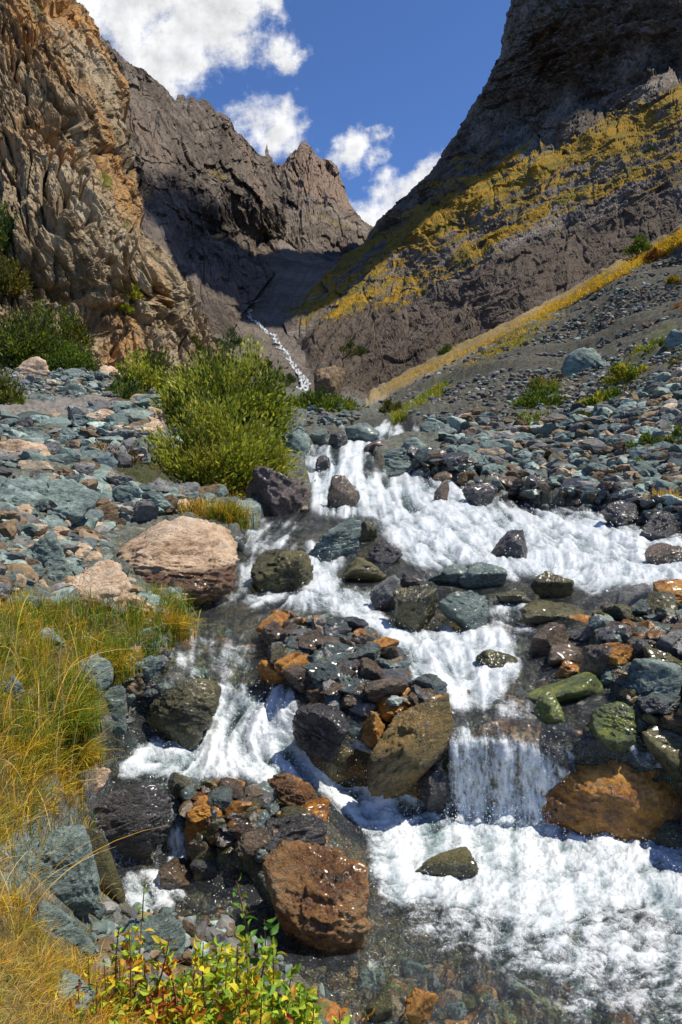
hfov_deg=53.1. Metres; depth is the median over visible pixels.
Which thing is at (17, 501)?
stone
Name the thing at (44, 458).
stone
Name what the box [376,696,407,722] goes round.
stone
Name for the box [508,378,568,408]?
weeds
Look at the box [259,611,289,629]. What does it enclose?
stone
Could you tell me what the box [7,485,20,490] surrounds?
stone
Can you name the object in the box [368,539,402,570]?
boulder
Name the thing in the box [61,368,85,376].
boulder
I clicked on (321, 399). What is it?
shrub
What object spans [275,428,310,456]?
boulder
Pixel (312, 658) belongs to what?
boulder
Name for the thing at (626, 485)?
boulder
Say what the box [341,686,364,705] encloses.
stone
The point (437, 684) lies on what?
stone
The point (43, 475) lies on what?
stone
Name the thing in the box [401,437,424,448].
boulder
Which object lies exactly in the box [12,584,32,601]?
grass tuft
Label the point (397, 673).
stone
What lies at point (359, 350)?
shrub
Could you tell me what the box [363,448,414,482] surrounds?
boulder
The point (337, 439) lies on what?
boulder
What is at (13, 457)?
stone
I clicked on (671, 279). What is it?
shrub
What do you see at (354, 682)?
stone
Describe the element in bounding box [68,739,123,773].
grass tuft
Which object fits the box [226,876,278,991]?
leafy plant
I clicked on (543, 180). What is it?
mountain
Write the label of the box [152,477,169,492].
stone
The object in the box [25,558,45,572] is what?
stone
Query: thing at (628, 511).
boulder
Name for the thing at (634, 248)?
shrub
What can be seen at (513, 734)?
boulder
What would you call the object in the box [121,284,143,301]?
shrub
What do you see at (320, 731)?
boulder
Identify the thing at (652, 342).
weeds
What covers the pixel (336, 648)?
stone
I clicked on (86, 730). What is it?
grass tuft
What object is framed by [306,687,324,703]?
boulder
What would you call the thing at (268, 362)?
shrub
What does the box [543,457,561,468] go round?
boulder
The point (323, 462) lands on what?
boulder
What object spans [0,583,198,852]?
grass
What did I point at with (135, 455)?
shrub
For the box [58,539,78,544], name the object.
stone
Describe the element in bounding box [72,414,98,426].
stone
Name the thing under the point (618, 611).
stone
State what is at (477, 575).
boulder
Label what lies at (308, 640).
stone
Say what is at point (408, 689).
boulder
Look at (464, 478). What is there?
boulder
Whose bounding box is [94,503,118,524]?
stone
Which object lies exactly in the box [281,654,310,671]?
stone
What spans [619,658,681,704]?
boulder
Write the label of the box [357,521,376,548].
boulder
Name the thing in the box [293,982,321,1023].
leafy plant
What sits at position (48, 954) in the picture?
grass
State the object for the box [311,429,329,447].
boulder
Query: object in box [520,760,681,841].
boulder
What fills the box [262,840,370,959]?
boulder
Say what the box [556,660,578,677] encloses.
boulder
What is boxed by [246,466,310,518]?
boulder
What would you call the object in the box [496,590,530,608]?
boulder
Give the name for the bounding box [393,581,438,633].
boulder
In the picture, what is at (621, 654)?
stone
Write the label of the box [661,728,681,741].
stone
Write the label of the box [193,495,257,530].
grass tuft
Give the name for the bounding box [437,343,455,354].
shrub
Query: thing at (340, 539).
boulder
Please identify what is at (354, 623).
stone
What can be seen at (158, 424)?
stone
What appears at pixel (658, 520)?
boulder
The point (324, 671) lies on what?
stone
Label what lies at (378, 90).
sky
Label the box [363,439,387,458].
boulder
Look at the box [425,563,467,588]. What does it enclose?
boulder
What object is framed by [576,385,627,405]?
weeds
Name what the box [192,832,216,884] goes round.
boulder
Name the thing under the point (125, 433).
stone
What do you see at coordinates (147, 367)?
shrub
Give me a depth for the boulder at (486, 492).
11.08 m
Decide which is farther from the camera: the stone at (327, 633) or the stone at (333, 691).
the stone at (327, 633)
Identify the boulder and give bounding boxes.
[0,439,50,455]
[0,478,101,523]
[0,675,24,703]
[11,593,42,607]
[15,356,49,376]
[26,394,55,401]
[26,824,100,918]
[28,531,73,580]
[36,900,96,955]
[39,627,64,646]
[54,969,95,1016]
[58,382,85,393]
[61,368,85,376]
[72,559,131,606]
[77,654,113,695]
[79,449,102,463]
[86,828,125,903]
[87,767,110,799]
[88,781,171,866]
[98,365,119,373]
[104,685,126,734]
[116,912,186,962]
[117,516,239,609]
[132,974,172,1005]
[135,655,163,678]
[146,678,220,750]
[158,857,196,891]
[184,795,224,842]
[188,777,200,786]
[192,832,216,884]
[211,777,244,789]
[235,499,260,538]
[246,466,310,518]
[250,548,313,605]
[257,660,284,687]
[258,781,276,802]
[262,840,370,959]
[265,813,327,846]
[267,640,283,659]
[267,773,317,805]
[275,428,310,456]
[292,703,349,763]
[301,797,329,828]
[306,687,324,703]
[307,655,318,662]
[308,517,361,569]
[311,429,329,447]
[314,365,345,394]
[315,455,330,471]
[327,475,359,518]
[328,431,347,452]
[341,557,386,586]
[341,673,353,681]
[344,422,379,441]
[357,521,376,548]
[360,711,385,748]
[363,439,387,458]
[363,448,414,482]
[366,693,454,798]
[366,988,392,1023]
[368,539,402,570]
[369,575,399,618]
[390,656,410,677]
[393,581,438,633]
[399,687,410,696]
[400,572,424,588]
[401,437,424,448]
[403,988,438,1023]
[415,846,478,878]
[417,760,451,816]
[420,421,449,432]
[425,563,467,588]
[434,480,448,500]
[437,590,490,629]
[446,717,545,810]
[457,470,477,488]
[457,562,507,594]
[462,482,497,506]
[475,649,517,667]
[491,530,527,558]
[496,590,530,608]
[516,451,531,460]
[518,479,545,498]
[519,599,585,626]
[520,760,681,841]
[525,672,604,705]
[528,622,569,661]
[531,571,573,602]
[531,691,565,731]
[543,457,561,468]
[548,643,581,665]
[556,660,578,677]
[561,347,601,378]
[571,473,591,477]
[578,644,612,679]
[589,701,636,752]
[596,360,610,369]
[599,668,611,686]
[600,500,638,528]
[615,583,651,605]
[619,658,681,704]
[620,483,633,488]
[640,510,681,543]
[642,724,681,775]
[644,543,681,564]
[648,609,681,620]
[652,820,681,849]
[653,479,677,490]
[653,579,681,603]
[655,629,681,656]
[659,715,681,731]
[664,329,681,349]
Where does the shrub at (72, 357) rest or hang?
on the ground at (344, 766)
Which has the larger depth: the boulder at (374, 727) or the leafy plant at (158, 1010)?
the boulder at (374, 727)
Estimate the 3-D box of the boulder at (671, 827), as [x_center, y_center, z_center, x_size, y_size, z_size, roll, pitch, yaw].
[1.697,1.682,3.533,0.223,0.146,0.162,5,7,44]
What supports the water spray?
on the water
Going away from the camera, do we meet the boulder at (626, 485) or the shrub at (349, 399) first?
the boulder at (626, 485)
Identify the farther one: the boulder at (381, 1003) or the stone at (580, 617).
the stone at (580, 617)
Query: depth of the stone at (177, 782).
3.40 m
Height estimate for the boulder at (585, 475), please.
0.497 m
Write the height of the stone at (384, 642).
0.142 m
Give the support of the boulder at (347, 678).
on the ground at (344, 766)
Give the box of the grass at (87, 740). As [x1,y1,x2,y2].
[58,686,114,777]
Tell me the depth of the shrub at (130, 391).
17.66 m
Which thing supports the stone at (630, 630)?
on the ground at (344, 766)
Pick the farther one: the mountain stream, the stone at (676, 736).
the mountain stream
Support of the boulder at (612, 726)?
on the ground at (344, 766)
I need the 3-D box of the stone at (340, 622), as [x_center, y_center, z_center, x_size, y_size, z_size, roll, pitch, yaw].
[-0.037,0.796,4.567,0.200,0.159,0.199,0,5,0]
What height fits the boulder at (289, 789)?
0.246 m
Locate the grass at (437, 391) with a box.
[389,379,449,423]
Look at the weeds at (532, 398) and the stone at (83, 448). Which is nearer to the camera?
the stone at (83, 448)
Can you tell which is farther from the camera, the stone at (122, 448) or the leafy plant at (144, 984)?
the stone at (122, 448)
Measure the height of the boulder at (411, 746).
0.619 m
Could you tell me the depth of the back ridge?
340.31 m
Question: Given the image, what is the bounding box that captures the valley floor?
[212,239,368,398]
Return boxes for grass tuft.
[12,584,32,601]
[43,692,121,744]
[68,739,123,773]
[73,637,146,684]
[134,576,210,628]
[151,604,214,645]
[173,492,221,517]
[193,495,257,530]
[644,486,681,507]
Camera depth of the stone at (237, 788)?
3.36 m
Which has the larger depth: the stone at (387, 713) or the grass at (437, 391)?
the grass at (437, 391)
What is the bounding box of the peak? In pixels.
[275,141,373,261]
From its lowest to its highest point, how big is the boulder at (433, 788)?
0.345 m
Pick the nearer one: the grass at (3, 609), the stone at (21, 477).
the grass at (3, 609)
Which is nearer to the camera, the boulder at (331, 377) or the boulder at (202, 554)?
the boulder at (202, 554)
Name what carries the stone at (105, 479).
on the ground at (344, 766)
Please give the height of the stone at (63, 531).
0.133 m
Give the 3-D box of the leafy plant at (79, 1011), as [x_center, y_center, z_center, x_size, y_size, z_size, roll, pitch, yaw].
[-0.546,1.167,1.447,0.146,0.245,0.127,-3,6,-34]
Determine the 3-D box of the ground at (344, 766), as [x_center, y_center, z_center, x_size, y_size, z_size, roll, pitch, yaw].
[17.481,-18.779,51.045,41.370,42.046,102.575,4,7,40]
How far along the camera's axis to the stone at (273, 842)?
3.09 m
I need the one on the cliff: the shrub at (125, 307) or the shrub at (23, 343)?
the shrub at (125, 307)
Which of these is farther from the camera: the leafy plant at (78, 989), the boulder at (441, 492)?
the boulder at (441, 492)
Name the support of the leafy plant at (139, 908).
on the ground at (344, 766)
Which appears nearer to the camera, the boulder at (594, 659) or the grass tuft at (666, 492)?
the boulder at (594, 659)
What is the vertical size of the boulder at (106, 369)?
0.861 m
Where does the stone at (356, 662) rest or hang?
on the boulder at (347, 678)
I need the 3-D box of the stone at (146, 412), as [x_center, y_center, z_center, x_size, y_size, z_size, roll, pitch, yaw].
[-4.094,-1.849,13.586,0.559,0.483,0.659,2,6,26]
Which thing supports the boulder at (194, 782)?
on the ground at (344, 766)
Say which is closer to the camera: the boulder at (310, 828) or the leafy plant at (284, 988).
the leafy plant at (284, 988)
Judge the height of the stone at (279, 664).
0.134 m
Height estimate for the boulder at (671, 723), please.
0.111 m
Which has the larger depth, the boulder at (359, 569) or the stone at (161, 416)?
the stone at (161, 416)
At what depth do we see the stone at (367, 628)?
4.59 m
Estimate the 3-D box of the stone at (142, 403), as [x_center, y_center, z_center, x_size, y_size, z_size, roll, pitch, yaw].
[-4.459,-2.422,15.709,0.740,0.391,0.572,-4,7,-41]
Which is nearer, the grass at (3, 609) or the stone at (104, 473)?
the grass at (3, 609)
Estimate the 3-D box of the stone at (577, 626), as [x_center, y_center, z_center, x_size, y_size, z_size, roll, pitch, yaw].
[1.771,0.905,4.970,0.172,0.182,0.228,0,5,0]
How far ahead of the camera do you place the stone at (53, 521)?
5.83 m
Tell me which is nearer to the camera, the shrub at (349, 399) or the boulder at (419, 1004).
the boulder at (419, 1004)
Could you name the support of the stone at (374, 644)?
on the ground at (344, 766)
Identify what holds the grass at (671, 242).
on the ground at (344, 766)
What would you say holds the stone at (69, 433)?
on the ground at (344, 766)
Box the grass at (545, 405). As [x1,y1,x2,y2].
[513,373,571,420]
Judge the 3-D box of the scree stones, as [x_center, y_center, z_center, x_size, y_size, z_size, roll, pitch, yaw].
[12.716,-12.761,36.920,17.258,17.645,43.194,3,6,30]
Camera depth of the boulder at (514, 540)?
7.32 m
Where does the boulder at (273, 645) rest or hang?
on the ground at (344, 766)
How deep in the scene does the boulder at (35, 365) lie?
20.62 m
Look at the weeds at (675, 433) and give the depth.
12.90 m
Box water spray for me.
[120,439,681,989]
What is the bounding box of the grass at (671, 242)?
[379,229,681,388]
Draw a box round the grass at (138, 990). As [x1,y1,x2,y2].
[95,954,326,1019]
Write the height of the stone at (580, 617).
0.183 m
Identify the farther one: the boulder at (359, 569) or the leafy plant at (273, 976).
the boulder at (359, 569)
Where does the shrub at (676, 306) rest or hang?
on the ground at (344, 766)
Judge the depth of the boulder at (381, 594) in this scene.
5.62 m
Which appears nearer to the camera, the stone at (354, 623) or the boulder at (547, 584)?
the stone at (354, 623)
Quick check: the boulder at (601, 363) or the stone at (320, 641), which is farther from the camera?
the boulder at (601, 363)
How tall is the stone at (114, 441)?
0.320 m
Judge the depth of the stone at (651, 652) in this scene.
3.88 m
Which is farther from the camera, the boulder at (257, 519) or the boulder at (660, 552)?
the boulder at (257, 519)
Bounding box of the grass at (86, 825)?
[0,776,118,961]
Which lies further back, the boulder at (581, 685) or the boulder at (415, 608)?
the boulder at (415, 608)
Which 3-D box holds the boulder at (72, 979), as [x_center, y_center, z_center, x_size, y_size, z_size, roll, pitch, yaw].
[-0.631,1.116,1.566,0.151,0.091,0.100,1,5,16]
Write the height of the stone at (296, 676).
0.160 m
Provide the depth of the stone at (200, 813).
3.23 m
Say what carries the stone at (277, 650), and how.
on the ground at (344, 766)
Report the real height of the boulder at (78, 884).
0.284 m
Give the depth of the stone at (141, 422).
12.53 m
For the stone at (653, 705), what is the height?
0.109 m
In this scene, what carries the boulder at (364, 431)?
on the ground at (344, 766)
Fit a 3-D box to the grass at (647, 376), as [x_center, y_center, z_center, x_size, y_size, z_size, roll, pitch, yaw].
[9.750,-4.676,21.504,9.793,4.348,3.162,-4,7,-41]
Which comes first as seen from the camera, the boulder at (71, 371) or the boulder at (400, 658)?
the boulder at (400, 658)
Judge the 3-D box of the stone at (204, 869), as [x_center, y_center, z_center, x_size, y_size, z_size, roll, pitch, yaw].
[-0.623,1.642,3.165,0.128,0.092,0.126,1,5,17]
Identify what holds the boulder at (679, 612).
on the ground at (344, 766)
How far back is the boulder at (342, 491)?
10.54 m
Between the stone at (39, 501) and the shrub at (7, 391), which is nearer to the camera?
the stone at (39, 501)
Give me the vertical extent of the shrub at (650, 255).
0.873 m
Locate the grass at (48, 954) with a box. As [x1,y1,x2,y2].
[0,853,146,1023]
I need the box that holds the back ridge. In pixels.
[100,36,286,338]
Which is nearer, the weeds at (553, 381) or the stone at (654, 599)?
the stone at (654, 599)
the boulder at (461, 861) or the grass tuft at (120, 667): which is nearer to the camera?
the boulder at (461, 861)
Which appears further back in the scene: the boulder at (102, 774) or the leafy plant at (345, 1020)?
the boulder at (102, 774)
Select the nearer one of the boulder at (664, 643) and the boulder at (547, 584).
the boulder at (664, 643)
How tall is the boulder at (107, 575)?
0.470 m
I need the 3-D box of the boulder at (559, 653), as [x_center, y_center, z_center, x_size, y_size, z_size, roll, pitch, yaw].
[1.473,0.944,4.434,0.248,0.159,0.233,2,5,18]
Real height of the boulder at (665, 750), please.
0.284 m
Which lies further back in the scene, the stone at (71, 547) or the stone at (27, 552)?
the stone at (71, 547)
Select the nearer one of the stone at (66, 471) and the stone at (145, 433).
the stone at (66, 471)
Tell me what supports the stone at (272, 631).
on the ground at (344, 766)
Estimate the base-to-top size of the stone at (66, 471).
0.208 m
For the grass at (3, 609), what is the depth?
3.99 m
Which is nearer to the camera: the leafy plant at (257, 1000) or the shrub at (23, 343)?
the leafy plant at (257, 1000)
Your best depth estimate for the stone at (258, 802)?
3.27 m
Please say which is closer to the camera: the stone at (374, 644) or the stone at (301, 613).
the stone at (374, 644)
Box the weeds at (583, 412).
[575,409,595,416]
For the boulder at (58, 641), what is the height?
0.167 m
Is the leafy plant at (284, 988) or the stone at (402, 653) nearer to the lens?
the leafy plant at (284, 988)
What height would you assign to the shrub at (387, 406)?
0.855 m
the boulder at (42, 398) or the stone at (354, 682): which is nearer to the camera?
the stone at (354, 682)
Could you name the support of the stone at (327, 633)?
on the ground at (344, 766)
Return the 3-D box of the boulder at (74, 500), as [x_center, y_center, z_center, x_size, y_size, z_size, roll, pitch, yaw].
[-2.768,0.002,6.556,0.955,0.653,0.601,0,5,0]
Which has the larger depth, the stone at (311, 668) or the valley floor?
the valley floor
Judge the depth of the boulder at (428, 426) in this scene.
18.38 m
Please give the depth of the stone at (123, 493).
8.54 m
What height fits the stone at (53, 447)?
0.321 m
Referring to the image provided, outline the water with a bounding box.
[76,419,681,1023]
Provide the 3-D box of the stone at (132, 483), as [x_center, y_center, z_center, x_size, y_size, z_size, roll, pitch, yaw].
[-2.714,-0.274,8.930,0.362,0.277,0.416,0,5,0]
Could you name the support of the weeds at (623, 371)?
on the ground at (344, 766)
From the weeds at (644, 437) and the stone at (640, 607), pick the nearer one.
the stone at (640, 607)
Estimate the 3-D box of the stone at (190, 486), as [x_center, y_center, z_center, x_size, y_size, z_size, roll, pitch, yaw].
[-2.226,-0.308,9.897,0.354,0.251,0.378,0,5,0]
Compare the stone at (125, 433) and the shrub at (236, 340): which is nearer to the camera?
the stone at (125, 433)
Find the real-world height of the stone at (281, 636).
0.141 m
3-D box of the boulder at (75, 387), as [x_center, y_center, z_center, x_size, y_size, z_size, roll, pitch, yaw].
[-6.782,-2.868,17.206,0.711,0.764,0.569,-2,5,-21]
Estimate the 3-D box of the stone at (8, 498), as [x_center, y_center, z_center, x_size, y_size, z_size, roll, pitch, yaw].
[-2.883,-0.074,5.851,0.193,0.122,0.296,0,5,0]
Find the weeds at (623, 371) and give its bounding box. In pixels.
[598,359,650,385]
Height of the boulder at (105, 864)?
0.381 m
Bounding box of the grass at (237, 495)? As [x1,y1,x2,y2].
[160,477,245,497]
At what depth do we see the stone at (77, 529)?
6.20 m
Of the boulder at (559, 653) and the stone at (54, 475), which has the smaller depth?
the boulder at (559, 653)
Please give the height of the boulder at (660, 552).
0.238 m
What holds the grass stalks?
on the ground at (344, 766)
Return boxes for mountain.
[283,0,681,394]
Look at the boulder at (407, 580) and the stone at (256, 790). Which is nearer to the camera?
the stone at (256, 790)
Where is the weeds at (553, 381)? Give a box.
[526,372,562,389]
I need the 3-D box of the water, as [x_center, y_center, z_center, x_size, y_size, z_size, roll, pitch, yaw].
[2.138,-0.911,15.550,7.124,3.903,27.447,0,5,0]
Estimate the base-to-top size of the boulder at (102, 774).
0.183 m
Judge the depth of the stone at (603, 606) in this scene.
4.90 m
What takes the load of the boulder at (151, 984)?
on the ground at (344, 766)
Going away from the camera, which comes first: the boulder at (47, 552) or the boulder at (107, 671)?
the boulder at (107, 671)
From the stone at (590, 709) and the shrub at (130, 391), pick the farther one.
the shrub at (130, 391)
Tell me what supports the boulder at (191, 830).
on the ground at (344, 766)
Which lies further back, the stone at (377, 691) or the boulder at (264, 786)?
the stone at (377, 691)
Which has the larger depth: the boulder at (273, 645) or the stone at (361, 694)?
the boulder at (273, 645)
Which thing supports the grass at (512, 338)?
on the ground at (344, 766)
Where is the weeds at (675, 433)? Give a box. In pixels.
[660,421,681,443]
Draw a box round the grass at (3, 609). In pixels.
[0,582,149,634]
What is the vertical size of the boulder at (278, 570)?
0.500 m
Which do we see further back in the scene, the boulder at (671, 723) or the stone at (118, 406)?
the stone at (118, 406)
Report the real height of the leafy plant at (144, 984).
0.299 m
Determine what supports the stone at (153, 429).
on the ground at (344, 766)
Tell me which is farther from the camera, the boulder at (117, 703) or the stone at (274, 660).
the stone at (274, 660)
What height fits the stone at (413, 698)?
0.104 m
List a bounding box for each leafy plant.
[51,982,93,1023]
[69,998,119,1023]
[83,958,129,1023]
[96,919,176,1021]
[103,979,206,1023]
[122,935,231,1020]
[134,879,150,921]
[172,935,258,1023]
[174,974,248,1023]
[194,929,300,1023]
[198,970,298,1023]
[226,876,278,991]
[254,983,320,1023]
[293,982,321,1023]
[300,1009,321,1023]
[328,1007,374,1023]
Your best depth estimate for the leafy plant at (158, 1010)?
1.53 m
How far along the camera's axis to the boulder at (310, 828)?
3.13 m
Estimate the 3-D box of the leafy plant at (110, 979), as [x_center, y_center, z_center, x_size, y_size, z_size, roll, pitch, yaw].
[-0.502,1.114,1.632,0.183,0.290,0.159,-3,6,-34]
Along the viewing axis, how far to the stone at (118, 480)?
8.92 m
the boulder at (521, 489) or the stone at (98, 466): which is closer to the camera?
the stone at (98, 466)
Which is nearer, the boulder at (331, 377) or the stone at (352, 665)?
the stone at (352, 665)
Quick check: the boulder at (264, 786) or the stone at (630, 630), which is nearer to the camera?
the boulder at (264, 786)
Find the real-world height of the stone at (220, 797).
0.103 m
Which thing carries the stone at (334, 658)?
on the ground at (344, 766)
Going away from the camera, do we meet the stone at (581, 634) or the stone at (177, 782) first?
the stone at (177, 782)
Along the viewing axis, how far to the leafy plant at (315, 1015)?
1.68 m
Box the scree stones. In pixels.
[378,245,681,421]
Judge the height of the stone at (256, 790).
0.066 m
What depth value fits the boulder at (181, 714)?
3.85 m
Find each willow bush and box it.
[140,390,315,495]
[143,333,303,448]
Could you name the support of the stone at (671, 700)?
on the ground at (344, 766)
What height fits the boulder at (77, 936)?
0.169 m
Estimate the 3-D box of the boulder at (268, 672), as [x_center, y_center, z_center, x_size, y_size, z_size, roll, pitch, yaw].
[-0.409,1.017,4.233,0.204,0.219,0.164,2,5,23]
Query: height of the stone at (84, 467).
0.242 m
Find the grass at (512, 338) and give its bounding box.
[446,309,571,373]
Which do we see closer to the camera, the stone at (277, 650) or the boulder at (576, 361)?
the stone at (277, 650)
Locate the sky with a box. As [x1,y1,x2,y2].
[76,0,510,225]
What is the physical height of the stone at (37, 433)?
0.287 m
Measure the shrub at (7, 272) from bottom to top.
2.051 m
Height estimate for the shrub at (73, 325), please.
2.511 m
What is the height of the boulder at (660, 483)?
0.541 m
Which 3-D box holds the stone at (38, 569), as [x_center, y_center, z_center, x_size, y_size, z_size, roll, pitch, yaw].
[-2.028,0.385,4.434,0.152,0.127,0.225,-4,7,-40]
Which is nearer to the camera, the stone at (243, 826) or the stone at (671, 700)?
the stone at (243, 826)
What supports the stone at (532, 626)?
on the ground at (344, 766)
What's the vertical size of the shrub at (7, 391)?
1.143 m
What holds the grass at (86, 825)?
on the ground at (344, 766)
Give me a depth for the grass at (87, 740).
3.03 m
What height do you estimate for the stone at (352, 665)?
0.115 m
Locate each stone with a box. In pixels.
[0,453,21,461]
[0,575,13,594]
[4,496,14,504]
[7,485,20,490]
[11,496,33,506]
[12,490,48,510]
[14,475,31,479]
[18,549,31,556]
[24,430,50,440]
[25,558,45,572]
[31,561,43,578]
[35,472,50,478]
[39,454,51,462]
[44,514,66,528]
[45,441,60,454]
[51,473,61,478]
[53,467,75,476]
[54,526,69,535]
[56,427,79,441]
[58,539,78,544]
[60,543,79,553]
[71,525,92,534]
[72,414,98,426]
[73,460,100,469]
[74,462,95,474]
[78,446,101,450]
[87,409,113,421]
[88,470,108,476]
[89,474,109,483]
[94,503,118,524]
[96,436,123,442]
[103,443,127,460]
[106,475,135,485]
[107,429,142,439]
[108,439,120,446]
[112,401,137,412]
[113,485,143,503]
[119,407,153,417]
[122,419,162,428]
[124,481,142,491]
[133,425,158,432]
[134,398,154,408]
[139,431,169,443]
[146,421,164,431]
[147,407,167,423]
[147,494,170,508]
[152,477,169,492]
[162,493,187,498]
[167,791,180,807]
[168,772,191,798]
[175,482,200,492]
[186,804,211,822]
[190,858,217,878]
[206,785,233,811]
[218,777,242,800]
[227,819,258,833]
[234,828,270,861]
[242,796,262,818]
[243,784,263,797]
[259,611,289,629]
[261,621,282,645]
[265,830,282,851]
[270,651,285,664]
[271,643,285,659]
[274,630,298,641]
[274,652,300,672]
[280,804,308,816]
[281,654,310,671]
[282,664,309,692]
[285,635,304,649]
[293,610,303,617]
[294,629,322,651]
[301,662,335,682]
[311,659,341,685]
[316,636,339,647]
[318,641,357,653]
[319,682,344,697]
[323,616,349,635]
[323,631,352,642]
[323,652,350,663]
[336,659,356,670]
[338,665,355,675]
[339,677,371,701]
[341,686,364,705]
[344,616,368,630]
[349,646,379,660]
[351,658,360,674]
[354,642,380,657]
[356,689,366,698]
[359,657,384,680]
[363,625,378,639]
[364,677,408,702]
[373,636,398,649]
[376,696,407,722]
[380,668,407,680]
[385,647,407,661]
[408,673,446,694]
[408,688,435,704]
[526,623,565,634]
[566,614,590,628]
[566,629,585,648]
[567,626,591,644]
[573,624,587,628]
[576,695,610,713]
[585,700,603,716]
[598,603,614,610]
[600,642,633,665]
[603,604,639,619]
[605,621,637,635]
[627,635,656,647]
[629,639,650,658]
[631,599,649,616]
[637,691,681,714]
[640,696,667,713]
[641,645,681,666]
[646,591,676,610]
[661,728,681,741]
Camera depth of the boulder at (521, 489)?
12.43 m
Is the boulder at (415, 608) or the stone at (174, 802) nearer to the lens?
the stone at (174, 802)
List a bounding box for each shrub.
[0,200,24,256]
[0,253,38,301]
[0,305,71,366]
[0,364,29,404]
[1,338,102,371]
[27,296,96,355]
[87,438,164,474]
[103,378,145,399]
[111,342,174,393]
[118,302,134,312]
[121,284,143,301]
[178,333,207,352]
[216,327,241,348]
[251,355,274,368]
[273,370,298,383]
[284,385,361,412]
[337,338,369,356]
[343,395,369,407]
[378,398,403,412]
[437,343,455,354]
[622,233,652,257]
[641,246,667,261]
[642,146,655,154]
[664,274,681,284]
[666,302,681,310]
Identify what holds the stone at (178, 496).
on the ground at (344, 766)
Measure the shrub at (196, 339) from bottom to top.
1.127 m
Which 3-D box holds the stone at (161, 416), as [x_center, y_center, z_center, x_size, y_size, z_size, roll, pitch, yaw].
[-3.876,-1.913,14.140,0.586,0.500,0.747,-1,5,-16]
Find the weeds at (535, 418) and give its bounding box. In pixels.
[517,411,541,424]
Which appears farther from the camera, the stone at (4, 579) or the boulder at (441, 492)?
the boulder at (441, 492)
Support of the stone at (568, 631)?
on the ground at (344, 766)
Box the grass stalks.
[0,565,167,965]
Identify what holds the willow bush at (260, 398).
on the ground at (344, 766)
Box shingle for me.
[0,367,681,1023]
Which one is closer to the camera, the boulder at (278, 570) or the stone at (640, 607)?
the stone at (640, 607)
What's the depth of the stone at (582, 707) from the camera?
3.90 m
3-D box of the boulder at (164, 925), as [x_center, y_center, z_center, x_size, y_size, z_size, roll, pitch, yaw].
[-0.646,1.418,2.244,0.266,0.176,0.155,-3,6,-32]
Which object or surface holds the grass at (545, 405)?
on the ground at (344, 766)
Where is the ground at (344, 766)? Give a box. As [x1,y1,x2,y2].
[0,224,681,1023]
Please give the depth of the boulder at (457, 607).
5.25 m
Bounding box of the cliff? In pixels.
[0,0,238,378]
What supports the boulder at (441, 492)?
in the water
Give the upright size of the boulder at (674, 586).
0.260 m
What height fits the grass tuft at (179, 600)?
0.363 m
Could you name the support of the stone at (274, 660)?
on the boulder at (268, 672)
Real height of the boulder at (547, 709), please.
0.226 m
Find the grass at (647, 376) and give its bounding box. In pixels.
[605,327,681,390]
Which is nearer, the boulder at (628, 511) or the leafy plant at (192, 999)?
the leafy plant at (192, 999)
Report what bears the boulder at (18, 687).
on the ground at (344, 766)
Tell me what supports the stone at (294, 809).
on the ground at (344, 766)
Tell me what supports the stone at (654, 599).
on the ground at (344, 766)
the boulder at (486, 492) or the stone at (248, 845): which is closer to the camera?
the stone at (248, 845)
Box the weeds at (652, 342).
[626,334,665,357]
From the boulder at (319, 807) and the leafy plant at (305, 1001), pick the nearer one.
the leafy plant at (305, 1001)
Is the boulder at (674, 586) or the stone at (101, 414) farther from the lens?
the stone at (101, 414)
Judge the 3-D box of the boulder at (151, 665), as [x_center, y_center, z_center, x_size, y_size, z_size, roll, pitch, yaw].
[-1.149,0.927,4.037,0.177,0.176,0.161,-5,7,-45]
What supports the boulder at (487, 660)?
in the water
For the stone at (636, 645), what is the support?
on the ground at (344, 766)
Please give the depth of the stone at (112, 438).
10.88 m
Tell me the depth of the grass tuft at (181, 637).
4.60 m
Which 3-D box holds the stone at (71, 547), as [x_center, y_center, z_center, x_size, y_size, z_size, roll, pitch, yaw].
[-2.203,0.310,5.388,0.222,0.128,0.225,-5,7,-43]
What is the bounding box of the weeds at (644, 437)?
[623,430,664,448]
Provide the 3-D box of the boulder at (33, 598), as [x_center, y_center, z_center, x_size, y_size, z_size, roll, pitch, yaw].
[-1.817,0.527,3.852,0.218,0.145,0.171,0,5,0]
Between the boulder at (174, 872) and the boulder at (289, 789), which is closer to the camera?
the boulder at (174, 872)
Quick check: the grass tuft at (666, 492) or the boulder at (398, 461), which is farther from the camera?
the boulder at (398, 461)
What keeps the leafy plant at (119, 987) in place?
on the ground at (344, 766)
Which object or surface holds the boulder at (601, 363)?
on the ground at (344, 766)
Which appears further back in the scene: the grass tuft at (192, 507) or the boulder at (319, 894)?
the grass tuft at (192, 507)
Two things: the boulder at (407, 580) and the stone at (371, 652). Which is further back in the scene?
the boulder at (407, 580)
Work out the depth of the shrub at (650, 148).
100.55 m
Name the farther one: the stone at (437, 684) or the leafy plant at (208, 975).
the stone at (437, 684)
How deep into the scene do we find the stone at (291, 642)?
4.33 m
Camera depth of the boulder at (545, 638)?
4.62 m
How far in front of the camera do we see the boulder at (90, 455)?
9.68 m
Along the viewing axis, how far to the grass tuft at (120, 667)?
3.74 m
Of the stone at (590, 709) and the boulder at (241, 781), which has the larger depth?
the stone at (590, 709)

